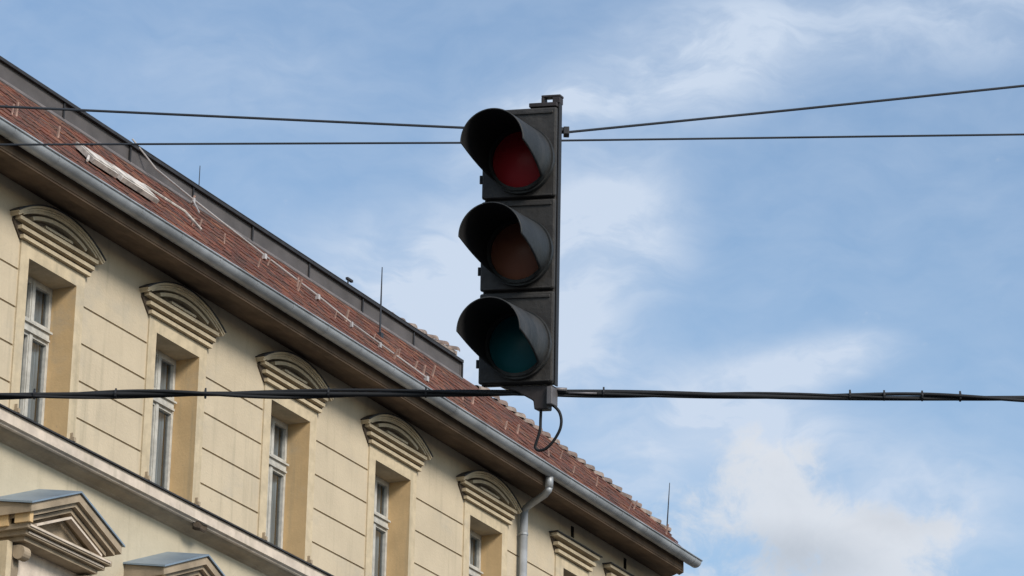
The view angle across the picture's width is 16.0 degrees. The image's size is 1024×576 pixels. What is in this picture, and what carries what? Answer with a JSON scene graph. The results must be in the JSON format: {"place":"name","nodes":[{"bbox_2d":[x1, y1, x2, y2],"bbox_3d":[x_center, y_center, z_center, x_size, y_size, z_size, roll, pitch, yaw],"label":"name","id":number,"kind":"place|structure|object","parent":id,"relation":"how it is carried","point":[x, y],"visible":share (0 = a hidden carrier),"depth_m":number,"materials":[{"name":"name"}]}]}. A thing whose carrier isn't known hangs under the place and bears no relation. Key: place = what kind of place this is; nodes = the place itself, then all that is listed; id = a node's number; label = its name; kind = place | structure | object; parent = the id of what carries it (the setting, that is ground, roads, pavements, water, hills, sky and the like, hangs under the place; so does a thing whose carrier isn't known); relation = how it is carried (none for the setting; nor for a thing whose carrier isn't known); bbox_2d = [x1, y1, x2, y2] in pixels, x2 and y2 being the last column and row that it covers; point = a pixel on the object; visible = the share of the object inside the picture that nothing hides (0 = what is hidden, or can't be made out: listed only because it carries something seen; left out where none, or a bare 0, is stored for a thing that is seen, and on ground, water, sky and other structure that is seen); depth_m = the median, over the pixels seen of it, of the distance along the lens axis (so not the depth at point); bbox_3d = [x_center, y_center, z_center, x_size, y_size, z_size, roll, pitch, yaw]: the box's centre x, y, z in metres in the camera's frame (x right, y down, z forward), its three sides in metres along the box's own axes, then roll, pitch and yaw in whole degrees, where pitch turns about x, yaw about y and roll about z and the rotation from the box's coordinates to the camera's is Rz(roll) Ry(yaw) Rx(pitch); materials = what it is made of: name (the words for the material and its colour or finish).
{"place":"outdoors","nodes":[
{"label":"outdoors","id":0,"kind":"place"},
{"bbox_2d":[0,387,1023,401],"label":"span cable","id":1,"kind":"object","parent":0,"point":[425,393],"visible":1,"depth_m":12.24,"materials":[{"name":"black rubber"}]},
{"bbox_2d":[456,94,563,451],"bbox_3d":[-0.015,-0.080,12.172,0.298,1.223,0.398,-3,-11,18],"label":"traffic light","id":2,"kind":"object","parent":1,"relation":"attached to","point":[507,329],"visible":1,"depth_m":12.25,"materials":[{"name":"grey plastic"}]},
{"bbox_2d":[456,291,554,384],"bbox_3d":[-0.042,0.138,12.111,0.273,0.310,0.347,-3,-11,18],"label":"lamp door","id":3,"kind":"structure","parent":2,"relation":"in","point":[511,335],"depth_m":12.21,"materials":[{"name":"grey plastic"}]},
{"bbox_2d":[458,199,555,291],"bbox_3d":[-0.031,-0.175,12.168,0.273,0.310,0.347,-3,-11,18],"label":"lamp door","id":4,"kind":"structure","parent":2,"relation":"in","point":[513,242],"depth_m":12.27,"materials":[{"name":"grey plastic"}]},
{"bbox_2d":[460,107,557,199],"bbox_3d":[-0.025,-0.487,12.228,0.273,0.310,0.347,-3,-11,18],"label":"lamp door","id":5,"kind":"structure","parent":2,"relation":"in","point":[515,150],"depth_m":12.33,"materials":[{"name":"grey plastic"}]},
{"bbox_2d":[0,85,1023,137],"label":"stay wire","id":6,"kind":"object","parent":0,"point":[565,131],"visible":0.79,"depth_m":12.62,"materials":[{"name":"metal"}]},
{"bbox_2d":[0,133,1023,145],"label":"straight wire","id":7,"kind":"object","parent":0,"point":[563,140],"visible":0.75,"depth_m":12.73,"materials":[{"name":"metal"}]},
{"bbox_2d":[0,0,1023,575],"label":"sky","id":8,"kind":"structure","parent":0,"point":[875,264],"materials":[{"name":"blue"}]},
{"label":"road","id":9,"kind":"structure","parent":0,"visible":0},
{"bbox_2d":[0,56,702,575],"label":"apartment building","id":10,"kind":"structure","parent":9,"relation":"on","point":[130,268],"depth_m":47.49,"materials":[{"name":"beige paint"}]},
{"bbox_2d":[19,276,52,424],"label":"window","id":11,"kind":"structure","parent":10,"relation":"in","point":[36,334],"depth_m":44.34,"materials":[{"name":"white paint"}]},
{"bbox_2d":[149,349,176,489],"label":"window","id":12,"kind":"structure","parent":10,"relation":"in","point":[165,405],"depth_m":46.77,"materials":[{"name":"white paint"}]},
{"bbox_2d":[266,415,288,548],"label":"window","id":13,"kind":"structure","parent":10,"relation":"in","point":[277,465],"depth_m":49.20,"materials":[{"name":"white paint"}]},
{"bbox_2d":[372,475,390,575],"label":"window","id":14,"kind":"structure","parent":10,"relation":"in","point":[381,521],"depth_m":51.70,"materials":[{"name":"white paint"}]},
{"bbox_2d":[469,530,482,575],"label":"window","id":15,"kind":"structure","parent":10,"relation":"in","point":[473,571],"depth_m":54.33,"materials":[{"name":"white paint"}]}
]}

